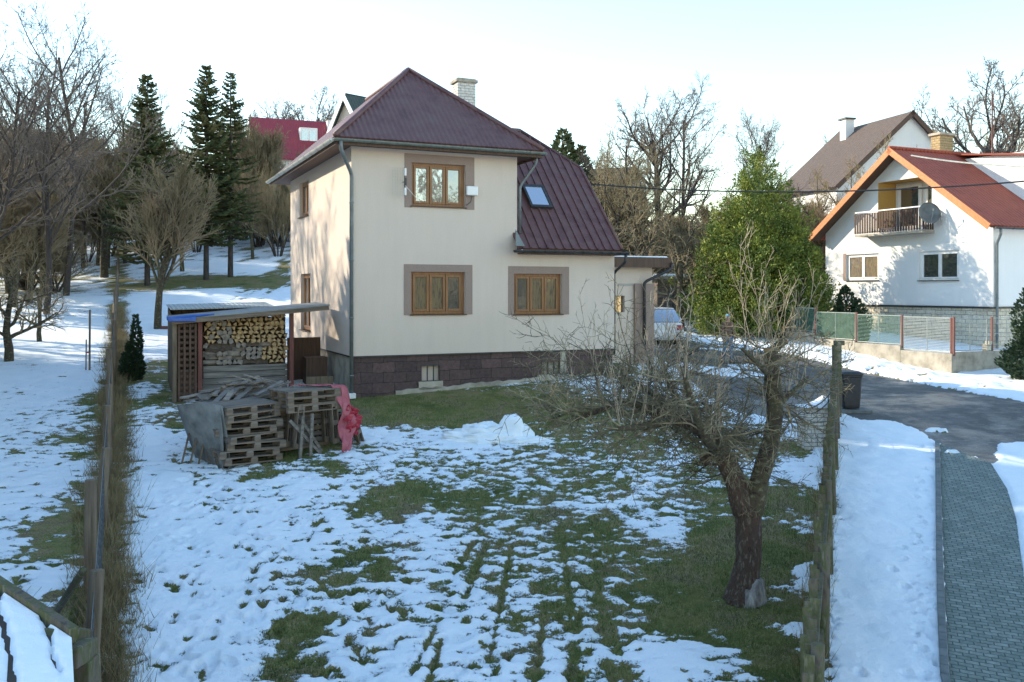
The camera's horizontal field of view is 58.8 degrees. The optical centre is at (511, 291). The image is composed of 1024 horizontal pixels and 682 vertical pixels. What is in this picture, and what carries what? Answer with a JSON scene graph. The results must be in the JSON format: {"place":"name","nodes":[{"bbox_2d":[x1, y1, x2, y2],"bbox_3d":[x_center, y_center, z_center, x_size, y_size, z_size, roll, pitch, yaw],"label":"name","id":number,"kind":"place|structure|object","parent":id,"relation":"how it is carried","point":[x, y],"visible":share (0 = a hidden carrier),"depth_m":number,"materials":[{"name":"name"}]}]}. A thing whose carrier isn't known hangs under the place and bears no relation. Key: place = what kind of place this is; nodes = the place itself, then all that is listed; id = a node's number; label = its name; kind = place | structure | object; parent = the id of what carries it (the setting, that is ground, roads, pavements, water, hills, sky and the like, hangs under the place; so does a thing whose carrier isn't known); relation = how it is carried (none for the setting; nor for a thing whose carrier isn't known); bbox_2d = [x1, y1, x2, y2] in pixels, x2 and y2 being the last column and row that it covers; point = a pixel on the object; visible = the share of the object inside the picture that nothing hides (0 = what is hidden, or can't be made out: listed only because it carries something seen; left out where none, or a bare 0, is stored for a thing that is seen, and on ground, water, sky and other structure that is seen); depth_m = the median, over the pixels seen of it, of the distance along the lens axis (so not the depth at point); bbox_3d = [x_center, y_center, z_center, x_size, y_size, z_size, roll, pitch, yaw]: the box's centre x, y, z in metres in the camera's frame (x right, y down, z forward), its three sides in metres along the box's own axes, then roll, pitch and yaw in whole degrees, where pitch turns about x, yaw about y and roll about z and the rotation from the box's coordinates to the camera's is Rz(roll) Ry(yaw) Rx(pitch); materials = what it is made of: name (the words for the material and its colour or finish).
{"place":"outdoors","nodes":[
{"label":"outdoors","id":0,"kind":"place"},
{"bbox_2d":[68,394,817,681],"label":"grass","id":1,"kind":"structure","parent":0,"point":[538,672],"depth_m":12.87,"materials":[{"name":"green plant"}]},
{"bbox_2d":[0,226,1023,681],"bbox_3d":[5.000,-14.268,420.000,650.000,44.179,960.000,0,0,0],"label":"ground","id":2,"kind":"structure","parent":0,"point":[884,610],"depth_m":14.16,"materials":[{"name":"white snow"}]},
{"bbox_2d":[0,197,40,261],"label":"bush","id":3,"kind":"object","parent":2,"relation":"on","point":[19,239],"visible":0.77,"depth_m":40.01,"materials":[{"name":"brown plant"}]},
{"bbox_2d":[0,196,54,306],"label":"bush","id":4,"kind":"object","parent":2,"relation":"on","point":[17,277],"visible":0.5,"depth_m":41.45,"materials":[{"name":"brown plant"}]},
{"bbox_2d":[0,255,68,361],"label":"fruit tree","id":5,"kind":"object","parent":2,"relation":"on","point":[7,335],"visible":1,"depth_m":29.09,"materials":[{"name":"brown plant"}]},
{"bbox_2d":[0,576,78,681],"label":"shed","id":6,"kind":"structure","parent":2,"relation":"on","point":[31,650],"depth_m":6.72,"materials":[{"name":"white wood"}]},
{"bbox_2d":[73,653,99,681],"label":"timber","id":7,"kind":"object","parent":6,"relation":"on","point":[89,671],"visible":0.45,"depth_m":6.92,"materials":[{"name":"grey wood"}]},
{"bbox_2d":[72,637,97,668],"bbox_3d":[-3.321,2.749,6.900,0.200,0.215,0.424,0,0,-5],"label":"timber","id":8,"kind":"object","parent":7,"relation":"on","point":[84,650],"visible":0.61,"depth_m":6.85,"materials":[{"name":"grey wood"}]},
{"bbox_2d":[0,52,79,166],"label":"bare tree","id":9,"kind":"object","parent":2,"relation":"on","point":[14,76],"visible":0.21,"depth_m":58.25,"materials":[{"name":"brown plant"}]},
{"bbox_2d":[2,180,78,303],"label":"bare tree","id":10,"kind":"object","parent":2,"relation":"on","point":[38,240],"visible":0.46,"depth_m":42.61,"materials":[{"name":"brown plant"}]},
{"bbox_2d":[12,270,70,341],"bbox_3d":[-17.118,0.568,32.946,2.140,2.757,1.613,0,0,-18],"label":"fruit tree","id":11,"kind":"object","parent":2,"relation":"on","point":[38,336],"visible":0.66,"depth_m":32.85,"materials":[{"name":"brown plant"}]},
{"bbox_2d":[0,231,99,292],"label":"bush","id":12,"kind":"object","parent":2,"relation":"on","point":[74,263],"visible":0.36,"depth_m":46.51,"materials":[{"name":"brown plant"}]},
{"bbox_2d":[0,25,100,232],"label":"bare tree","id":13,"kind":"object","parent":2,"relation":"on","point":[6,169],"visible":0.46,"depth_m":39.14,"materials":[{"name":"brown plant"}]},
{"bbox_2d":[22,221,81,294],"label":"bush","id":14,"kind":"object","parent":2,"relation":"on","point":[62,253],"visible":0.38,"depth_m":44.65,"materials":[{"name":"plant"}]},
{"bbox_2d":[0,34,117,239],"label":"bare tree","id":15,"kind":"object","parent":2,"relation":"on","point":[9,191],"visible":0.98,"depth_m":36.85,"materials":[{"name":"brown plant"}]},
{"bbox_2d":[0,21,131,313],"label":"bare tree","id":16,"kind":"object","parent":2,"relation":"on","point":[49,241],"visible":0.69,"depth_m":39.69,"materials":[{"name":"brown plant"}]},
{"bbox_2d":[40,60,122,267],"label":"bare tree","id":17,"kind":"object","parent":2,"relation":"on","point":[84,222],"visible":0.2,"depth_m":56.06,"materials":[{"name":"brown plant"}]},
{"bbox_2d":[53,251,119,681],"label":"wire fence","id":18,"kind":"object","parent":2,"relation":"on","point":[92,572],"visible":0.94,"depth_m":11.48,"materials":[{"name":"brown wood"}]},
{"bbox_2d":[0,0,174,295],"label":"bare tree","id":19,"kind":"object","parent":2,"relation":"on","point":[67,281],"visible":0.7,"depth_m":43.01,"materials":[{"name":"brown plant"}]},
{"bbox_2d":[32,123,144,277],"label":"bare tree","id":20,"kind":"object","parent":2,"relation":"on","point":[113,174],"visible":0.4,"depth_m":52.19,"materials":[{"name":"brown plant"}]},
{"bbox_2d":[58,152,140,265],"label":"bare tree","id":21,"kind":"object","parent":2,"relation":"on","point":[98,227],"visible":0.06,"depth_m":56.32,"materials":[{"name":"plant"}]},
{"bbox_2d":[53,304,164,681],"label":"dry grass","id":22,"kind":"structure","parent":2,"relation":"on","point":[117,500],"depth_m":13.45,"materials":[{"name":"brown plant"}]},
{"bbox_2d":[118,314,146,380],"bbox_3d":[-10.891,1.697,26.052,0.703,2.119,0.650,0,0,22],"label":"columnar thuja","id":23,"kind":"object","parent":2,"relation":"on","point":[132,363],"visible":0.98,"depth_m":25.97,"materials":[{"name":"green plant"}]},
{"bbox_2d":[91,74,177,263],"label":"bare tree","id":24,"kind":"object","parent":2,"relation":"on","point":[165,170],"visible":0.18,"depth_m":58.23,"materials":[{"name":"brown plant"}]},
{"bbox_2d":[98,74,190,285],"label":"spruce","id":25,"kind":"object","parent":2,"relation":"on","point":[152,152],"visible":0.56,"depth_m":48.70,"materials":[{"name":"green plant"}]},
{"bbox_2d":[115,86,190,178],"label":"bare tree","id":26,"kind":"object","parent":2,"relation":"on","point":[175,127],"visible":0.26,"depth_m":61.89,"materials":[{"name":"brown plant"}]},
{"bbox_2d":[112,147,225,328],"bbox_3d":[-13.889,-1.973,36.681,4.598,7.364,3.722,0,0,45],"label":"round tree","id":27,"kind":"object","parent":2,"relation":"on","point":[175,234],"visible":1,"depth_m":35.99,"materials":[{"name":"brown plant"}]},
{"bbox_2d":[177,402,223,468],"bbox_3d":[-6.004,2.795,17.664,1.203,1.319,0.428,0,0,40],"label":"fibre sheet","id":28,"kind":"object","parent":2,"relation":"on","point":[201,421],"visible":0.89,"depth_m":17.63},
{"bbox_2d":[169,65,243,279],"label":"spruce","id":29,"kind":"object","parent":2,"relation":"on","point":[201,103],"visible":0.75,"depth_m":51.16,"materials":[{"name":"green plant"}]},
{"bbox_2d":[203,70,265,276],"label":"spruce","id":30,"kind":"object","parent":2,"relation":"on","point":[239,126],"visible":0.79,"depth_m":52.59,"materials":[{"name":"green plant"}]},
{"bbox_2d":[207,450,282,465],"bbox_3d":[-5.264,3.280,17.939,1.213,0.144,0.801,2,-3,-42],"label":"pallet","id":31,"kind":"object","parent":2,"relation":"on","point":[229,461],"visible":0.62,"depth_m":17.72,"materials":[{"name":"brown wood"}]},
{"bbox_2d":[206,442,279,459],"bbox_3d":[-5.296,3.142,17.883,1.213,0.144,0.801,2,-1,-37],"label":"pallet","id":32,"kind":"object","parent":31,"relation":"on","point":[222,455],"visible":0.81,"depth_m":17.63,"materials":[{"name":"brown wood"}]},
{"bbox_2d":[224,435,286,450],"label":"pallet","id":33,"kind":"object","parent":32,"relation":"on","point":[280,442],"visible":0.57,"depth_m":17.81,"materials":[{"name":"brown wood"}]},
{"bbox_2d":[223,428,283,444],"bbox_3d":[-5.258,2.866,17.973,0.801,0.144,1.213,-1,-1,40],"label":"pallet","id":34,"kind":"object","parent":33,"relation":"on","point":[232,440],"visible":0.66,"depth_m":17.77,"materials":[{"name":"brown wood"}]},
{"bbox_2d":[213,421,276,436],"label":"pallet","id":35,"kind":"object","parent":34,"relation":"on","point":[272,428],"visible":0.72,"depth_m":17.90,"materials":[{"name":"brown wood"}]},
{"bbox_2d":[224,414,282,429],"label":"pallet","id":36,"kind":"object","parent":35,"relation":"on","point":[278,421],"visible":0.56,"depth_m":17.94,"materials":[{"name":"brown wood"}]},
{"bbox_2d":[224,406,280,423],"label":"pallet","id":37,"kind":"object","parent":36,"relation":"on","point":[251,416],"visible":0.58,"depth_m":17.83,"materials":[{"name":"brown wood"}]},
{"bbox_2d":[209,397,279,415],"bbox_3d":[-5.340,2.284,18.042,0.801,0.144,1.213,4,3,41],"label":"pallet","id":38,"kind":"object","parent":37,"relation":"on","point":[251,404],"visible":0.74,"depth_m":17.94,"materials":[{"name":"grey wood"}]},
{"bbox_2d":[194,393,246,401],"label":"pallet","id":39,"kind":"object","parent":38,"relation":"on","point":[200,397],"visible":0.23,"depth_m":18.62,"materials":[{"name":"wood"}]},
{"bbox_2d":[220,376,279,399],"bbox_3d":[-5.476,2.136,19.267,0.801,0.144,1.213,25,15,18],"label":"pile","id":40,"kind":"object","parent":39,"relation":"on","point":[247,395],"visible":0.42,"depth_m":19.14,"materials":[{"name":"grey wood"}]},
{"bbox_2d":[166,302,329,402],"bbox_3d":[-7.457,1.657,25.275,4.032,2.686,3.452,0,0,-24],"label":"woodshed","id":41,"kind":"object","parent":2,"relation":"on","point":[188,371],"visible":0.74,"depth_m":24.14,"materials":[{"name":"brown wood"}]},
{"bbox_2d":[233,166,264,258],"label":"round tree","id":42,"kind":"object","parent":2,"relation":"on","point":[253,189],"visible":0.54,"depth_m":59.27,"materials":[{"name":"brown plant"}]},
{"bbox_2d":[233,113,286,238],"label":"bare tree","id":43,"kind":"object","parent":2,"relation":"on","point":[267,138],"visible":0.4,"depth_m":67.50,"materials":[{"name":"plant"}]},
{"bbox_2d":[235,124,290,240],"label":"bush","id":44,"kind":"object","parent":2,"relation":"on","point":[257,149],"visible":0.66,"depth_m":66.90,"materials":[{"name":"brown plant"}]},
{"bbox_2d":[236,169,290,256],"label":"bush","id":45,"kind":"object","parent":2,"relation":"on","point":[266,217],"visible":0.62,"depth_m":60.26,"materials":[{"name":"brown plant"}]},
{"bbox_2d":[247,116,331,170],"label":"red house","id":46,"kind":"structure","parent":2,"relation":"on","point":[301,133],"depth_m":84.50,"materials":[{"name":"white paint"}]},
{"bbox_2d":[279,405,304,448],"bbox_3d":[-4.518,2.728,18.531,0.144,0.874,0.801,8,-5,-41],"label":"pallet","id":47,"kind":"object","parent":2,"relation":"on","point":[292,436],"visible":0.48,"depth_m":18.43,"materials":[{"name":"brown wood"}]},
{"bbox_2d":[270,408,328,450],"bbox_3d":[-4.423,2.886,18.949,1.213,0.801,0.144,0,-13,-42],"label":"pallet","id":48,"kind":"object","parent":2,"relation":"on","point":[315,427],"visible":0.23,"depth_m":19.05,"materials":[{"name":"brown wood"}]},
{"bbox_2d":[263,86,338,121],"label":"bare tree","id":49,"kind":"object","parent":2,"relation":"on","point":[318,112],"visible":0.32,"depth_m":104.29,"materials":[{"name":"brown plant"}]},
{"bbox_2d":[287,337,319,379],"bbox_3d":[-6.002,2.009,26.207,0.950,1.350,0.060,0,0,-24],"label":"board screen","id":50,"kind":"object","parent":2,"relation":"on","point":[306,346],"visible":0.49,"depth_m":26.15,"materials":[{"name":"brown wood"}]},
{"bbox_2d":[303,356,326,383],"bbox_3d":[-5.564,2.298,25.659,0.600,0.900,0.500,0,0,-24],"label":"dark crate","id":51,"kind":"object","parent":2,"relation":"on","point":[314,366],"visible":0.56,"depth_m":25.44,"materials":[{"name":"brown wood"}]},
{"bbox_2d":[314,398,339,443],"bbox_3d":[-3.904,2.716,19.074,0.144,0.874,0.801,-5,3,-41],"label":"pallet","id":52,"kind":"object","parent":2,"relation":"on","point":[330,419],"visible":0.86,"depth_m":18.99,"materials":[{"name":"brown wood"}]},
{"bbox_2d":[271,399,341,413],"bbox_3d":[-4.250,2.369,18.770,1.213,0.144,0.801,0,0,-40],"label":"pallet","id":53,"kind":"object","parent":52,"relation":"on","point":[292,409],"visible":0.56,"depth_m":18.47,"materials":[{"name":"brown wood"}]},
{"bbox_2d":[270,392,340,405],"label":"pallet","id":54,"kind":"object","parent":53,"relation":"on","point":[303,401],"visible":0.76,"depth_m":18.55,"materials":[{"name":"brown wood"}]},
{"bbox_2d":[269,386,340,398],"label":"pallet","id":55,"kind":"object","parent":54,"relation":"on","point":[301,391],"visible":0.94,"depth_m":18.57,"materials":[{"name":"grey wood"}]},
{"bbox_2d":[296,384,356,451],"bbox_3d":[-3.941,2.624,18.950,1.407,1.354,0.528,0,0,21],"label":"red tarpaulin","id":56,"kind":"object","parent":55,"relation":"hanging from","point":[345,434],"visible":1,"depth_m":18.80,"materials":[{"name":"red plastic"}]},
{"bbox_2d":[327,92,365,131],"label":"green roofed house","id":57,"kind":"structure","parent":2,"relation":"on","point":[348,104],"depth_m":62.15,"materials":[{"name":"beige paint"}]},
{"bbox_2d":[266,67,629,399],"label":"house","id":58,"kind":"structure","parent":2,"relation":"on","point":[429,286],"depth_m":25.19,"materials":[{"name":"beige paint"}]},
{"bbox_2d":[299,274,310,331],"bbox_3d":[-6.565,0.363,29.100,0.220,1.834,1.575,0,0,-24],"label":"window","id":59,"kind":"structure","parent":58,"relation":"in","point":[306,276],"depth_m":29.39,"materials":[{"name":"brown wood"}]},
{"bbox_2d":[420,364,440,381],"bbox_3d":[-2.240,2.226,24.702,0.590,0.493,0.170,0,0,-24],"label":"cellar window","id":60,"kind":"structure","parent":58,"relation":"in","point":[429,372],"depth_m":24.71,"materials":[{"name":"white glass"}]},
{"bbox_2d":[410,272,466,315],"bbox_3d":[-2.020,0.067,24.730,1.623,1.177,0.220,0,0,-24],"label":"window","id":61,"kind":"structure","parent":58,"relation":"in","point":[432,293],"depth_m":24.79,"materials":[{"name":"brown wood"}]},
{"bbox_2d":[411,163,466,208],"bbox_3d":[-2.010,-2.862,24.735,1.605,1.195,0.220,0,0,-24],"label":"window","id":62,"kind":"structure","parent":58,"relation":"in","point":[434,185],"depth_m":24.79,"materials":[{"name":"brown wood"}]},
{"bbox_2d":[513,274,563,315],"bbox_3d":[0.725,0.097,25.962,1.580,1.181,0.220,0,0,-24],"label":"window","id":63,"kind":"structure","parent":58,"relation":"in","point":[534,294],"depth_m":26.03,"materials":[{"name":"brown wood"}]},
{"bbox_2d":[590,180,1023,192],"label":"overhead cable","id":64,"kind":"object","parent":58,"relation":"attached to","point":[813,191],"visible":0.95,"depth_m":26.21,"materials":[{"name":"metal"}]},
{"bbox_2d":[441,413,554,445],"bbox_3d":[-0.312,2.985,19.633,2.643,0.675,1.058,0,0,8],"label":"snow heap","id":65,"kind":"object","parent":2,"relation":"on","point":[479,433],"visible":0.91,"depth_m":19.44,"materials":[{"name":"white snow"}]},
{"bbox_2d":[550,127,599,192],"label":"pine","id":66,"kind":"object","parent":2,"relation":"on","point":[572,155],"visible":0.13,"depth_m":61.64,"materials":[{"name":"green plant"}]},
{"bbox_2d":[588,130,662,242],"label":"bare tree","id":67,"kind":"object","parent":2,"relation":"on","point":[600,181],"visible":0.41,"depth_m":51.30,"materials":[{"name":"brown plant"}]},
{"bbox_2d":[594,153,660,255],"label":"bush","id":68,"kind":"object","parent":2,"relation":"on","point":[617,215],"visible":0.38,"depth_m":49.87,"materials":[{"name":"brown plant"}]},
{"bbox_2d":[614,222,667,287],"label":"fruit tree","id":69,"kind":"object","parent":2,"relation":"on","point":[644,248],"visible":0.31,"depth_m":42.90,"materials":[{"name":"brown plant"}]},
{"bbox_2d":[612,256,673,363],"bbox_3d":[2.466,1.020,32.343,3.727,4.360,6.089,0,0,-24],"label":"annex","id":70,"kind":"object","parent":2,"relation":"on","point":[631,271],"visible":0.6,"depth_m":30.20,"materials":[{"name":"beige paint"}]},
{"bbox_2d":[604,138,695,256],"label":"bare tree","id":71,"kind":"object","parent":2,"relation":"on","point":[639,231],"visible":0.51,"depth_m":49.77,"materials":[{"name":"brown plant"}]},
{"bbox_2d":[593,150,708,273],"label":"bush","id":72,"kind":"object","parent":2,"relation":"on","point":[637,210],"visible":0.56,"depth_m":48.57,"materials":[{"name":"brown plant"}]},
{"bbox_2d":[598,85,719,224],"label":"bare tree","id":73,"kind":"object","parent":2,"relation":"on","point":[635,138],"visible":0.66,"depth_m":61.62,"materials":[{"name":"brown plant"}]},
{"bbox_2d":[485,219,858,608],"bbox_3d":[2.323,1.596,11.876,5.897,5.044,4.031,0,0,-24],"label":"apple tree","id":74,"kind":"object","parent":2,"relation":"on","point":[746,583],"visible":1,"depth_m":11.54,"materials":[{"name":"brown plant"}]},
{"bbox_2d":[657,221,703,273],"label":"bush","id":75,"kind":"object","parent":2,"relation":"on","point":[672,238],"visible":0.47,"depth_m":49.74,"materials":[{"name":"brown plant"}]},
{"bbox_2d":[635,71,728,229],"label":"bare tree","id":76,"kind":"object","parent":2,"relation":"on","point":[682,180],"visible":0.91,"depth_m":57.88,"materials":[{"name":"brown plant"}]},
{"bbox_2d":[644,211,729,330],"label":"fruit tree","id":77,"kind":"object","parent":2,"relation":"on","point":[680,286],"visible":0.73,"depth_m":40.86,"materials":[{"name":"brown plant"}]},
{"bbox_2d":[667,144,842,337],"bbox_3d":[10.954,-2.199,41.000,7.635,8.832,8.040,0,0,0],"label":"evergreen tree","id":78,"kind":"object","parent":2,"relation":"on","point":[793,254],"visible":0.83,"depth_m":39.48,"materials":[{"name":"green plant"}]},
{"bbox_2d":[713,111,798,208],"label":"bare tree","id":79,"kind":"object","parent":2,"relation":"on","point":[764,142],"visible":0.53,"depth_m":55.81,"materials":[{"name":"brown plant"}]},
{"bbox_2d":[724,107,816,210],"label":"bare tree","id":80,"kind":"object","parent":2,"relation":"on","point":[745,144],"visible":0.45,"depth_m":56.32,"materials":[{"name":"brown plant"}]},
{"bbox_2d":[782,164,844,248],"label":"bare tree","id":81,"kind":"object","parent":2,"relation":"on","point":[824,203],"visible":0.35,"depth_m":48.90,"materials":[{"name":"brown plant"}]},
{"bbox_2d":[783,427,844,681],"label":"dry grass","id":82,"kind":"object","parent":2,"relation":"on","point":[814,498],"visible":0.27,"depth_m":12.33,"materials":[{"name":"brown plant"}]},
{"bbox_2d":[795,389,833,449],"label":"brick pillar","id":83,"kind":"structure","parent":2,"relation":"on","point":[823,406],"depth_m":18.83,"materials":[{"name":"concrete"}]},
{"bbox_2d":[800,340,844,681],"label":"picket fence","id":84,"kind":"object","parent":2,"relation":"on","point":[814,641],"visible":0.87,"depth_m":10.14,"materials":[{"name":"brown wood"}]},
{"bbox_2d":[819,284,872,342],"bbox_3d":[13.750,1.028,37.485,2.259,2.670,1.568,0,0,0],"label":"young evergreen","id":85,"kind":"object","parent":2,"relation":"on","point":[847,293],"visible":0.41,"depth_m":37.29,"materials":[{"name":"green plant"}]},
{"bbox_2d":[781,110,932,216],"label":"grey tiled house","id":86,"kind":"structure","parent":2,"relation":"on","point":[911,129],"depth_m":62.74,"materials":[{"name":"grey tile"}]},
{"bbox_2d":[750,329,1020,372],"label":"garden wall","id":87,"kind":"structure","parent":2,"relation":"on","point":[963,361],"depth_m":31.96,"materials":[{"name":"concrete"}]},
{"bbox_2d":[752,305,1019,355],"bbox_3d":[13.975,1.390,37.760,3.532,1.660,13.232,0,0,-24],"label":"garden fence","id":88,"kind":"object","parent":87,"relation":"on","point":[839,329],"visible":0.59,"depth_m":33.59,"materials":[{"name":"metal"}]},
{"bbox_2d":[807,91,1023,348],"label":"neighbour house","id":89,"kind":"structure","parent":2,"relation":"on","point":[890,252],"depth_m":39.19,"materials":[{"name":"white paint"}]},
{"bbox_2d":[844,253,878,280],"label":"window","id":90,"kind":"structure","parent":89,"relation":"in","point":[861,267],"depth_m":42.27,"materials":[{"name":"white paint"}]},
{"bbox_2d":[898,183,921,226],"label":"balcony door","id":91,"kind":"structure","parent":89,"relation":"in","point":[913,197],"depth_m":40.99,"materials":[{"name":"white paint"}]},
{"bbox_2d":[919,202,940,222],"bbox_3d":[17.601,-3.238,38.028,0.999,0.991,0.648,0,0,-24],"label":"satellite dish","id":92,"kind":"object","parent":89,"relation":"attached to","point":[929,212],"visible":1,"depth_m":38.10,"materials":[{"name":"grey paint"}]},
{"bbox_2d":[917,250,958,280],"bbox_3d":[18.031,-1.065,38.377,0.250,1.272,2.058,0,0,-24],"label":"window","id":93,"kind":"structure","parent":89,"relation":"in","point":[935,265],"depth_m":38.37,"materials":[{"name":"white paint"}]},
{"bbox_2d":[935,440,950,681],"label":"kerb","id":94,"kind":"structure","parent":2,"relation":"on","point":[943,654],"depth_m":12.17,"materials":[{"name":"concrete"}]},
{"bbox_2d":[906,56,1023,152],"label":"bare tree","id":95,"kind":"object","parent":2,"relation":"on","point":[1012,143],"visible":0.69,"depth_m":61.34,"materials":[{"name":"brown plant"}]},
{"bbox_2d":[994,287,1023,379],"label":"clipped yew","id":96,"kind":"object","parent":2,"relation":"on","point":[1010,368],"visible":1,"depth_m":29.41,"materials":[{"name":"green plant"}]},
{"bbox_2d":[0,0,1023,222],"label":"sky","id":97,"kind":"structure","parent":0,"point":[540,67],"materials":[{"name":"white"}]},
{"bbox_2d":[652,274,697,318],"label":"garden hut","id":98,"kind":"object","parent":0,"point":[659,301],"visible":0.08,"depth_m":44.69,"materials":[{"name":"grey wood"}]},
{"bbox_2d":[654,340,1023,465],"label":"road","id":99,"kind":"structure","parent":0,"point":[979,426],"depth_m":23.24,"materials":[{"name":"grey asphalt"}]},
{"bbox_2d":[654,307,683,343],"bbox_3d":[5.694,1.410,37.483,1.760,1.474,4.175,0,0,-6],"label":"parked car","id":100,"kind":"object","parent":99,"relation":"on","point":[658,318],"visible":0.38,"depth_m":35.57,"materials":[{"name":"white paint"}]},
{"bbox_2d":[842,407,872,413],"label":"bin slab","id":101,"kind":"structure","parent":99,"relation":"on","point":[861,410],"depth_m":22.27,"materials":[{"name":"concrete"}]},
{"bbox_2d":[842,370,863,407],"bbox_3d":[8.402,2.448,22.583,0.530,0.940,0.609,0,0,9],"label":"wheelie bin","id":102,"kind":"object","parent":101,"relation":"on","point":[853,399],"visible":0.72,"depth_m":22.35,"materials":[{"name":"black plastic"}]},
{"bbox_2d":[940,444,1023,681],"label":"path","id":103,"kind":"structure","parent":0,"point":[984,583],"depth_m":12.54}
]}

